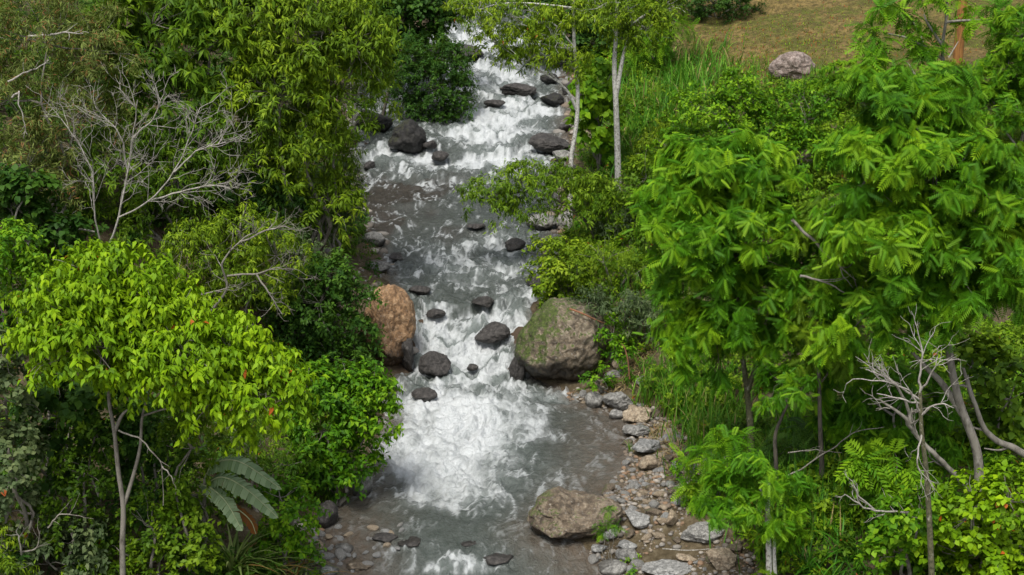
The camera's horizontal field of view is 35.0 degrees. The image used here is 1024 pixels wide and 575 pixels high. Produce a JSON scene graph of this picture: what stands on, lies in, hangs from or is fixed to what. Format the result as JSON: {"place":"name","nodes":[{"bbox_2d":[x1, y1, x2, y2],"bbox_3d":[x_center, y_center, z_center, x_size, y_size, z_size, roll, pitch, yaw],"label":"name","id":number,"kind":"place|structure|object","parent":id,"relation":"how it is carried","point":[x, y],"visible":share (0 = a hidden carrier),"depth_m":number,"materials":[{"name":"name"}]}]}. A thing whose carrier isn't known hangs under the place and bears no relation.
{"place":"outdoors","nodes":[
{"label":"outdoors","id":0,"kind":"place"},
{"bbox_2d":[308,0,637,574],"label":"water","id":1,"kind":"structure","parent":0,"point":[487,453],"depth_m":52.18,"materials":[{"name":"liquid"}]},
{"bbox_2d":[354,109,392,130],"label":"rock","id":2,"kind":"object","parent":1,"relation":"on","point":[386,122],"visible":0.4,"depth_m":73.44,"materials":[{"name":"black stone"}]},
{"bbox_2d":[388,119,425,152],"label":"rock","id":3,"kind":"object","parent":1,"relation":"on","point":[408,135],"visible":1,"depth_m":71.08,"materials":[{"name":"black stone"}]},
{"bbox_2d":[411,387,436,401],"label":"rock","id":4,"kind":"object","parent":1,"relation":"on","point":[424,394],"visible":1,"depth_m":51.68,"materials":[{"name":"stone"}]},
{"bbox_2d":[418,351,450,376],"bbox_3d":[-2.542,2.538,53.378,1.094,0.926,0.980,0,18,0],"label":"rock","id":5,"kind":"object","parent":1,"relation":"on","point":[434,363],"visible":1,"depth_m":53.15,"materials":[{"name":"stone"}]},
{"bbox_2d":[474,321,509,343],"bbox_3d":[-0.605,1.542,54.833,1.070,0.614,1.268,8,19,24],"label":"rock","id":6,"kind":"object","parent":1,"relation":"on","point":[493,332],"visible":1,"depth_m":54.56,"materials":[{"name":"stone"}]},
{"bbox_2d":[500,83,536,95],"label":"rock","id":7,"kind":"object","parent":1,"relation":"on","point":[520,89],"visible":0.99,"depth_m":78.17,"materials":[{"name":"stone"}]},
{"bbox_2d":[525,213,555,229],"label":"rock","id":8,"kind":"object","parent":1,"relation":"on","point":[549,224],"visible":0.67,"depth_m":62.77,"materials":[{"name":"grey stone"}]},
{"bbox_2d":[0,0,1023,574],"bbox_3d":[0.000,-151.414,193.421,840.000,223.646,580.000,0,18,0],"label":"ground","id":9,"kind":"structure","parent":0,"point":[776,10],"depth_m":55.30,"materials":[{"name":"soil"}]},
{"bbox_2d":[0,515,38,574],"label":"shrub","id":10,"kind":"object","parent":9,"relation":"on","point":[8,567],"visible":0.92,"depth_m":37.66,"materials":[{"name":"green plant"}]},
{"bbox_2d":[0,325,50,561],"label":"shrub","id":11,"kind":"object","parent":9,"relation":"on","point":[13,481],"visible":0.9,"depth_m":37.30,"materials":[{"name":"green plant"}]},
{"bbox_2d":[0,216,50,350],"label":"shrub","id":12,"kind":"object","parent":9,"relation":"on","point":[12,237],"visible":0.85,"depth_m":44.12,"materials":[{"name":"green plant"}]},
{"bbox_2d":[0,158,100,261],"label":"shrub","id":13,"kind":"object","parent":9,"relation":"on","point":[26,189],"visible":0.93,"depth_m":48.46,"materials":[{"name":"green plant"}]},
{"bbox_2d":[2,508,119,574],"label":"shrub","id":14,"kind":"object","parent":9,"relation":"on","point":[45,552],"visible":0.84,"depth_m":38.49,"materials":[{"name":"green plant"}]},
{"bbox_2d":[0,362,137,521],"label":"shrub","id":15,"kind":"object","parent":9,"relation":"on","point":[84,396],"visible":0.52,"depth_m":39.00,"materials":[{"name":"green plant"}]},
{"bbox_2d":[0,0,152,230],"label":"tree","id":16,"kind":"object","parent":9,"relation":"on","point":[87,63],"visible":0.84,"depth_m":49.49,"materials":[{"name":"green plant"}]},
{"bbox_2d":[16,390,139,559],"bbox_3d":[-10.276,4.641,39.153,2.351,4.440,3.184,13,22,36],"label":"shrub","id":17,"kind":"object","parent":9,"relation":"on","point":[104,458],"visible":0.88,"depth_m":38.70,"materials":[{"name":"green plant"}]},
{"bbox_2d":[0,53,263,249],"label":"bare tree","id":18,"kind":"object","parent":9,"relation":"on","point":[128,166],"visible":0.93,"depth_m":48.53,"materials":[{"name":"grey plant"}]},
{"bbox_2d":[82,482,192,574],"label":"shrub","id":19,"kind":"object","parent":9,"relation":"on","point":[133,544],"visible":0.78,"depth_m":38.96,"materials":[{"name":"green plant"}]},
{"bbox_2d":[42,104,241,252],"bbox_3d":[-11.892,-3.413,51.604,6.759,4.707,3.785,-3,18,-10],"label":"shrub","id":20,"kind":"object","parent":9,"relation":"on","point":[167,151],"visible":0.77,"depth_m":51.34,"materials":[{"name":"green plant"}]},
{"bbox_2d":[98,395,207,550],"bbox_3d":[-9.006,4.579,40.293,2.841,4.362,2.830,0,18,0],"label":"shrub","id":21,"kind":"object","parent":9,"relation":"on","point":[130,449],"visible":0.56,"depth_m":39.72,"materials":[{"name":"green plant"}]},
{"bbox_2d":[0,237,329,574],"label":"tree","id":22,"kind":"object","parent":9,"relation":"on","point":[106,302],"visible":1,"depth_m":35.80,"materials":[{"name":"green plant"}]},
{"bbox_2d":[74,0,295,211],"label":"tree","id":23,"kind":"object","parent":9,"relation":"on","point":[193,30],"visible":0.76,"depth_m":51.41,"materials":[{"name":"green plant"}]},
{"bbox_2d":[142,387,236,574],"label":"shrub","id":24,"kind":"object","parent":9,"relation":"on","point":[189,547],"visible":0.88,"depth_m":38.79,"materials":[{"name":"green plant"}]},
{"bbox_2d":[0,0,393,574],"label":"undergrowth","id":25,"kind":"object","parent":9,"relation":"on","point":[361,230],"visible":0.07,"depth_m":51.29,"materials":[{"name":"green plant"}]},
{"bbox_2d":[159,199,318,325],"bbox_3d":[-8.384,-0.450,49.573,5.038,4.625,3.205,0,18,0],"label":"shrub","id":26,"kind":"object","parent":9,"relation":"on","point":[253,263],"visible":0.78,"depth_m":48.92,"materials":[{"name":"green plant"}]},
{"bbox_2d":[184,206,319,324],"bbox_3d":[-7.747,-0.655,47.840,4.226,3.667,2.137,-2,18,-6],"label":"dead branch","id":27,"kind":"object","parent":26,"relation":"attached to","point":[223,260],"visible":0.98,"depth_m":47.94,"materials":[{"name":"wood"}]},
{"bbox_2d":[200,455,280,568],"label":"banana plant","id":28,"kind":"object","parent":9,"relation":"on","point":[238,487],"visible":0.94,"depth_m":39.15,"materials":[{"name":"green plant"}]},
{"bbox_2d":[170,149,321,240],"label":"shrub","id":29,"kind":"object","parent":9,"relation":"on","point":[258,185],"visible":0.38,"depth_m":53.51,"materials":[{"name":"green plant"}]},
{"bbox_2d":[164,516,341,574],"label":"strap leaf plant","id":30,"kind":"object","parent":9,"relation":"on","point":[239,554],"visible":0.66,"depth_m":40.30,"materials":[{"name":"plant"}]},
{"bbox_2d":[195,410,319,512],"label":"shrub","id":31,"kind":"object","parent":9,"relation":"on","point":[267,461],"visible":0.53,"depth_m":42.34,"materials":[{"name":"green plant"}]},
{"bbox_2d":[238,213,332,326],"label":"shrub","id":32,"kind":"object","parent":9,"relation":"on","point":[315,244],"visible":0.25,"depth_m":51.85,"materials":[{"name":"green plant"}]},
{"bbox_2d":[235,526,335,574],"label":"strap leaf plant","id":33,"kind":"object","parent":9,"relation":"on","point":[286,565],"visible":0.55,"depth_m":40.81,"materials":[{"name":"plant"}]},
{"bbox_2d":[246,472,332,573],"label":"shrub","id":34,"kind":"object","parent":9,"relation":"on","point":[276,528],"visible":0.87,"depth_m":40.49,"materials":[{"name":"green plant"}]},
{"bbox_2d":[190,0,406,264],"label":"tree","id":35,"kind":"object","parent":9,"relation":"on","point":[353,51],"visible":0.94,"depth_m":52.39,"materials":[{"name":"green plant"}]},
{"bbox_2d":[262,546,350,574],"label":"strap leaf plant","id":36,"kind":"object","parent":9,"relation":"on","point":[299,570],"visible":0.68,"depth_m":40.98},
{"bbox_2d":[258,247,388,368],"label":"shrub","id":37,"kind":"object","parent":9,"relation":"on","point":[336,288],"visible":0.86,"depth_m":50.82,"materials":[{"name":"green plant"}]},
{"bbox_2d":[281,154,370,251],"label":"shrub","id":38,"kind":"object","parent":9,"relation":"on","point":[331,243],"visible":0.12,"depth_m":57.03,"materials":[{"name":"green plant"}]},
{"bbox_2d":[316,500,337,528],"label":"stone","id":39,"kind":"object","parent":9,"relation":"on","point":[325,521],"visible":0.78,"depth_m":43.01,"materials":[{"name":"stone"}]},
{"bbox_2d":[269,354,405,505],"bbox_3d":[-4.735,3.921,43.922,3.915,4.322,2.732,-8,19,-23],"label":"shrub","id":40,"kind":"object","parent":9,"relation":"on","point":[351,399],"visible":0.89,"depth_m":43.31,"materials":[{"name":"green plant"}]},
{"bbox_2d":[329,65,392,150],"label":"shrub","id":41,"kind":"object","parent":9,"relation":"on","point":[356,110],"visible":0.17,"depth_m":71.38,"materials":[{"name":"green plant"}]},
{"bbox_2d":[359,284,415,366],"bbox_3d":[-4.140,1.288,53.721,1.811,3.017,1.806,-16,23,-41],"label":"boulder","id":42,"kind":"object","parent":9,"relation":"on","point":[396,316],"visible":0.77,"depth_m":53.04,"materials":[{"name":"orange stone"}]},
{"bbox_2d":[401,338,413,370],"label":"rock","id":43,"kind":"object","parent":9,"relation":"on","point":[408,352],"visible":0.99,"depth_m":53.30,"materials":[{"name":"stone"}]},
{"bbox_2d":[345,0,478,94],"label":"tree","id":44,"kind":"object","parent":9,"relation":"on","point":[412,12],"visible":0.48,"depth_m":76.57,"materials":[{"name":"green plant"}]},
{"bbox_2d":[381,33,480,124],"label":"shrub","id":45,"kind":"object","parent":9,"relation":"on","point":[432,66],"visible":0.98,"depth_m":74.57,"materials":[{"name":"green plant"}]},
{"bbox_2d":[441,0,626,228],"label":"tree","id":46,"kind":"object","parent":9,"relation":"on","point":[529,32],"visible":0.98,"depth_m":59.36,"materials":[{"name":"green plant"}]},
{"bbox_2d":[453,156,634,243],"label":"shrub","id":47,"kind":"object","parent":9,"relation":"on","point":[506,192],"visible":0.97,"depth_m":58.16,"materials":[{"name":"green plant"}]},
{"bbox_2d":[528,132,570,151],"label":"rock","id":48,"kind":"object","parent":9,"relation":"on","point":[545,142],"visible":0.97,"depth_m":71.02,"materials":[{"name":"stone"}]},
{"bbox_2d":[514,297,607,380],"bbox_3d":[1.606,1.707,52.939,3.066,2.760,2.809,0,18,0],"label":"boulder","id":49,"kind":"object","parent":9,"relation":"on","point":[555,338],"visible":0.92,"depth_m":51.99,"materials":[{"name":"stone"}]},
{"bbox_2d":[540,45,583,294],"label":"gravel","id":50,"kind":"structure","parent":9,"relation":"on","point":[566,113],"depth_m":73.33,"materials":[{"name":"gravel"}]},
{"bbox_2d":[517,233,613,305],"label":"shrub","id":51,"kind":"object","parent":9,"relation":"on","point":[557,266],"visible":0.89,"depth_m":54.93,"materials":[{"name":"green plant"}]},
{"bbox_2d":[527,486,622,539],"bbox_3d":[1.656,5.943,42.768,2.536,1.222,1.914,0,18,0],"label":"boulder","id":52,"kind":"object","parent":9,"relation":"on","point":[558,512],"visible":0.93,"depth_m":42.32,"materials":[{"name":"brown stone"}]},
{"bbox_2d":[512,0,662,57],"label":"tree","id":53,"kind":"object","parent":9,"relation":"on","point":[583,38],"visible":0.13,"depth_m":81.47,"materials":[{"name":"green plant"}]},
{"bbox_2d":[563,53,627,171],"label":"climbing plant","id":54,"kind":"object","parent":9,"relation":"on","point":[598,95],"visible":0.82,"depth_m":66.04,"materials":[{"name":"green plant"}]},
{"bbox_2d":[577,360,618,393],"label":"weed","id":55,"kind":"object","parent":9,"relation":"on","point":[602,389],"visible":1,"depth_m":51.25,"materials":[{"name":"green plant"}]},
{"bbox_2d":[568,236,650,296],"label":"shrub","id":56,"kind":"object","parent":9,"relation":"on","point":[622,262],"visible":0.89,"depth_m":54.45,"materials":[{"name":"green plant"}]},
{"bbox_2d":[591,505,627,560],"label":"weed","id":57,"kind":"object","parent":9,"relation":"on","point":[602,531],"visible":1,"depth_m":41.30,"materials":[{"name":"green plant"}]},
{"bbox_2d":[598,558,627,574],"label":"stone","id":58,"kind":"object","parent":9,"relation":"on","point":[608,566],"visible":1,"depth_m":41.44,"materials":[{"name":"stone"}]},
{"bbox_2d":[593,312,637,368],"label":"shrub","id":59,"kind":"object","parent":9,"relation":"on","point":[613,342],"visible":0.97,"depth_m":51.97,"materials":[{"name":"green plant"}]},
{"bbox_2d":[565,281,666,349],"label":"shrub","id":60,"kind":"object","parent":9,"relation":"on","point":[602,307],"visible":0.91,"depth_m":52.15,"materials":[{"name":"green plant"}]},
{"bbox_2d":[602,391,633,410],"bbox_3d":[3.349,3.543,51.010,0.992,0.557,0.785,-7,19,-21],"label":"stone","id":61,"kind":"object","parent":9,"relation":"on","point":[621,400],"visible":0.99,"depth_m":50.73,"materials":[{"name":"stone"}]},
{"bbox_2d":[590,193,647,245],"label":"shrub","id":62,"kind":"object","parent":9,"relation":"on","point":[602,225],"visible":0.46,"depth_m":58.74,"materials":[{"name":"green plant"}]},
{"bbox_2d":[570,0,688,191],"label":"tree","id":63,"kind":"object","parent":9,"relation":"on","point":[651,12],"visible":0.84,"depth_m":62.94,"materials":[{"name":"green plant"}]},
{"bbox_2d":[573,329,696,473],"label":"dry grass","id":64,"kind":"structure","parent":9,"relation":"on","point":[666,441],"depth_m":49.38,"materials":[{"name":"plant"}]},
{"bbox_2d":[622,406,651,422],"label":"stone","id":65,"kind":"object","parent":9,"relation":"on","point":[637,414],"visible":0.99,"depth_m":49.85,"materials":[{"name":"stone"}]},
{"bbox_2d":[624,508,649,528],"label":"stone","id":66,"kind":"object","parent":9,"relation":"on","point":[638,520],"visible":1,"depth_m":42.59,"materials":[{"name":"stone"}]},
{"bbox_2d":[600,134,692,250],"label":"shrub","id":67,"kind":"object","parent":9,"relation":"on","point":[635,178],"visible":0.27,"depth_m":57.31,"materials":[{"name":"green plant"}]},
{"bbox_2d":[632,438,660,452],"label":"stone","id":68,"kind":"object","parent":9,"relation":"on","point":[645,445],"visible":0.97,"depth_m":47.48,"materials":[{"name":"stone"}]},
{"bbox_2d":[638,455,660,470],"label":"stone","id":69,"kind":"object","parent":9,"relation":"on","point":[648,462],"visible":1,"depth_m":46.29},
{"bbox_2d":[555,189,745,385],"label":"grass","id":70,"kind":"structure","parent":9,"relation":"on","point":[627,283],"depth_m":54.92,"materials":[{"name":"plant"}]},
{"bbox_2d":[550,25,763,188],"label":"grass","id":71,"kind":"structure","parent":9,"relation":"on","point":[680,75],"depth_m":73.62,"materials":[{"name":"plant"}]},
{"bbox_2d":[623,108,694,173],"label":"shrub","id":72,"kind":"object","parent":9,"relation":"on","point":[644,140],"visible":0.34,"depth_m":65.87,"materials":[{"name":"green plant"}]},
{"bbox_2d":[618,7,704,78],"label":"shrub","id":73,"kind":"object","parent":9,"relation":"on","point":[667,50],"visible":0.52,"depth_m":77.31,"materials":[{"name":"green plant"}]},
{"bbox_2d":[566,387,762,574],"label":"gravel","id":74,"kind":"structure","parent":9,"relation":"on","point":[655,488],"depth_m":43.80,"materials":[{"name":"gravel"}]},
{"bbox_2d":[622,424,649,436],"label":"stone","id":75,"kind":"object","parent":74,"relation":"on","point":[637,430],"visible":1,"depth_m":48.81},
{"bbox_2d":[641,559,692,574],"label":"stone","id":76,"kind":"object","parent":9,"relation":"on","point":[666,567],"visible":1,"depth_m":41.16,"materials":[{"name":"stone"}]},
{"bbox_2d":[680,521,724,542],"bbox_3d":[5.059,6.274,42.097,1.054,0.499,1.217,11,21,32],"label":"stone","id":77,"kind":"object","parent":9,"relation":"on","point":[699,532],"visible":0.73,"depth_m":41.73,"materials":[{"name":"stone"}]},
{"bbox_2d":[623,347,791,459],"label":"grass","id":78,"kind":"structure","parent":9,"relation":"on","point":[667,401],"depth_m":49.60,"materials":[{"name":"plant"}]},
{"bbox_2d":[660,0,766,23],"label":"shrub","id":79,"kind":"object","parent":9,"relation":"on","point":[701,9],"visible":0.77,"depth_m":83.11,"materials":[{"name":"green plant"}]},
{"bbox_2d":[667,424,760,513],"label":"shrub","id":80,"kind":"object","parent":9,"relation":"on","point":[728,454],"visible":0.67,"depth_m":42.29,"materials":[{"name":"green plant"}]},
{"bbox_2d":[621,122,819,473],"bbox_3d":[5.473,0.654,42.356,5.388,9.924,4.242,0,18,0],"label":"tree","id":81,"kind":"object","parent":9,"relation":"on","point":[709,206],"visible":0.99,"depth_m":41.12,"materials":[{"name":"green plant"}]},
{"bbox_2d":[706,547,736,569],"bbox_3d":[5.315,6.871,40.867,0.732,0.555,0.687,-9,20,-27],"label":"stone","id":82,"kind":"object","parent":9,"relation":"on","point":[723,558],"visible":1,"depth_m":40.73,"materials":[{"name":"stone"}]},
{"bbox_2d":[638,63,849,193],"bbox_3d":[8.619,-5.842,59.839,8.074,5.062,4.446,0,18,0],"label":"shrub","id":83,"kind":"object","parent":9,"relation":"on","point":[800,133],"visible":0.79,"depth_m":59.14,"materials":[{"name":"green plant"}]},
{"bbox_2d":[688,447,820,574],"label":"tree","id":84,"kind":"object","parent":9,"relation":"on","point":[769,491],"visible":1,"depth_m":38.21,"materials":[{"name":"green plant"}]},
{"bbox_2d":[715,53,844,103],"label":"grass","id":85,"kind":"structure","parent":9,"relation":"on","point":[768,79],"depth_m":73.21,"materials":[{"name":"plant"}]},
{"bbox_2d":[536,0,1023,574],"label":"undergrowth","id":86,"kind":"object","parent":9,"relation":"on","point":[824,180],"visible":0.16,"depth_m":49.51,"materials":[{"name":"green plant"}]},
{"bbox_2d":[750,359,820,477],"bbox_3d":[7.126,3.787,41.790,1.947,3.794,2.448,0,18,0],"label":"tree","id":87,"kind":"object","parent":9,"relation":"on","point":[790,383],"visible":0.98,"depth_m":41.47,"materials":[{"name":"green plant"}]},
{"bbox_2d":[768,51,814,80],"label":"boulder","id":88,"kind":"object","parent":9,"relation":"on","point":[794,64],"visible":0.87,"depth_m":72.63,"materials":[{"name":"stone"}]},
{"bbox_2d":[751,532,844,574],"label":"strap leaf plant","id":89,"kind":"object","parent":9,"relation":"on","point":[806,556],"visible":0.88,"depth_m":39.44,"materials":[{"name":"green plant"}]},
{"bbox_2d":[743,395,854,478],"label":"shrub","id":90,"kind":"object","parent":9,"relation":"on","point":[802,433],"visible":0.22,"depth_m":43.03,"materials":[{"name":"green plant"}]},
{"bbox_2d":[623,0,989,110],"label":"grass","id":91,"kind":"structure","parent":9,"relation":"on","point":[797,41],"depth_m":78.22,"materials":[{"name":"green plant"}]},
{"bbox_2d":[650,381,970,574],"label":"grass","id":92,"kind":"structure","parent":9,"relation":"on","point":[836,458],"depth_m":41.67,"materials":[{"name":"plant"}]},
{"bbox_2d":[779,195,874,495],"bbox_3d":[7.994,1.401,41.797,2.610,7.808,2.796,10,20,29],"label":"tree","id":93,"kind":"object","parent":9,"relation":"on","point":[805,208],"visible":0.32,"depth_m":40.95,"materials":[{"name":"green plant"}]},
{"bbox_2d":[803,517,885,574],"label":"strap leaf plant","id":94,"kind":"object","parent":9,"relation":"on","point":[829,552],"visible":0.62,"depth_m":39.35,"materials":[{"name":"green plant"}]},
{"bbox_2d":[805,59,889,105],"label":"shrub","id":95,"kind":"object","parent":9,"relation":"on","point":[837,78],"visible":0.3,"depth_m":67.37,"materials":[{"name":"green plant"}]},
{"bbox_2d":[834,469,918,521],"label":"dead branch","id":96,"kind":"object","parent":9,"relation":"on","point":[868,504],"visible":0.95,"depth_m":37.99,"materials":[{"name":"wood"}]},
{"bbox_2d":[803,358,964,478],"bbox_3d":[9.767,3.220,42.298,4.355,3.324,3.009,6,19,19],"label":"shrub","id":97,"kind":"object","parent":9,"relation":"on","point":[854,410],"visible":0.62,"depth_m":41.79,"materials":[{"name":"green plant"}]},
{"bbox_2d":[833,437,958,538],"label":"shrub","id":98,"kind":"object","parent":9,"relation":"on","point":[889,479],"visible":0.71,"depth_m":39.55,"materials":[{"name":"green plant"}]},
{"bbox_2d":[833,305,973,574],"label":"dead tree","id":99,"kind":"object","parent":9,"relation":"on","point":[927,496],"visible":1,"depth_m":34.98,"materials":[{"name":"wood"}]},
{"bbox_2d":[853,484,960,574],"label":"shrub","id":100,"kind":"object","parent":9,"relation":"on","point":[896,539],"visible":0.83,"depth_m":37.06,"materials":[{"name":"green plant"}]},
{"bbox_2d":[799,58,1023,506],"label":"tree","id":101,"kind":"object","parent":9,"relation":"on","point":[913,149],"visible":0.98,"depth_m":36.65,"materials":[{"name":"green plant"}]},
{"bbox_2d":[791,219,855,292],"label":"dead branch","id":102,"kind":"object","parent":101,"relation":"attached to","point":[798,226],"visible":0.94,"depth_m":37.73,"materials":[{"name":"wood"}]},
{"bbox_2d":[860,386,970,491],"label":"dead branch","id":103,"kind":"object","parent":101,"relation":"attached to","point":[910,422],"visible":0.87,"depth_m":38.79,"materials":[{"name":"wood"}]},
{"bbox_2d":[959,367,1023,457],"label":"dead branch","id":104,"kind":"object","parent":101,"relation":"attached to","point":[1016,449],"visible":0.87,"depth_m":39.86,"materials":[{"name":"wood"}]},
{"bbox_2d":[843,0,1022,71],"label":"tree","id":105,"kind":"object","parent":9,"relation":"on","point":[919,51],"visible":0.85,"depth_m":64.34,"materials":[{"name":"green plant"}]},
{"bbox_2d":[952,0,967,67],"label":"post","id":106,"kind":"object","parent":9,"relation":"on","point":[958,52],"visible":0.42,"depth_m":70.03,"materials":[{"name":"orange wood"}]},
{"bbox_2d":[911,456,1023,574],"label":"shrub","id":107,"kind":"object","parent":9,"relation":"on","point":[990,545],"visible":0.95,"depth_m":36.40,"materials":[{"name":"green plant"}]},
{"bbox_2d":[930,325,1023,474],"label":"shrub","id":108,"kind":"object","parent":9,"relation":"on","point":[1006,365],"visible":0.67,"depth_m":42.17,"materials":[{"name":"green plant"}]},
{"bbox_2d":[961,3,1023,158],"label":"shrub","id":109,"kind":"object","parent":9,"relation":"on","point":[1003,90],"visible":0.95,"depth_m":58.94,"materials":[{"name":"green plant"}]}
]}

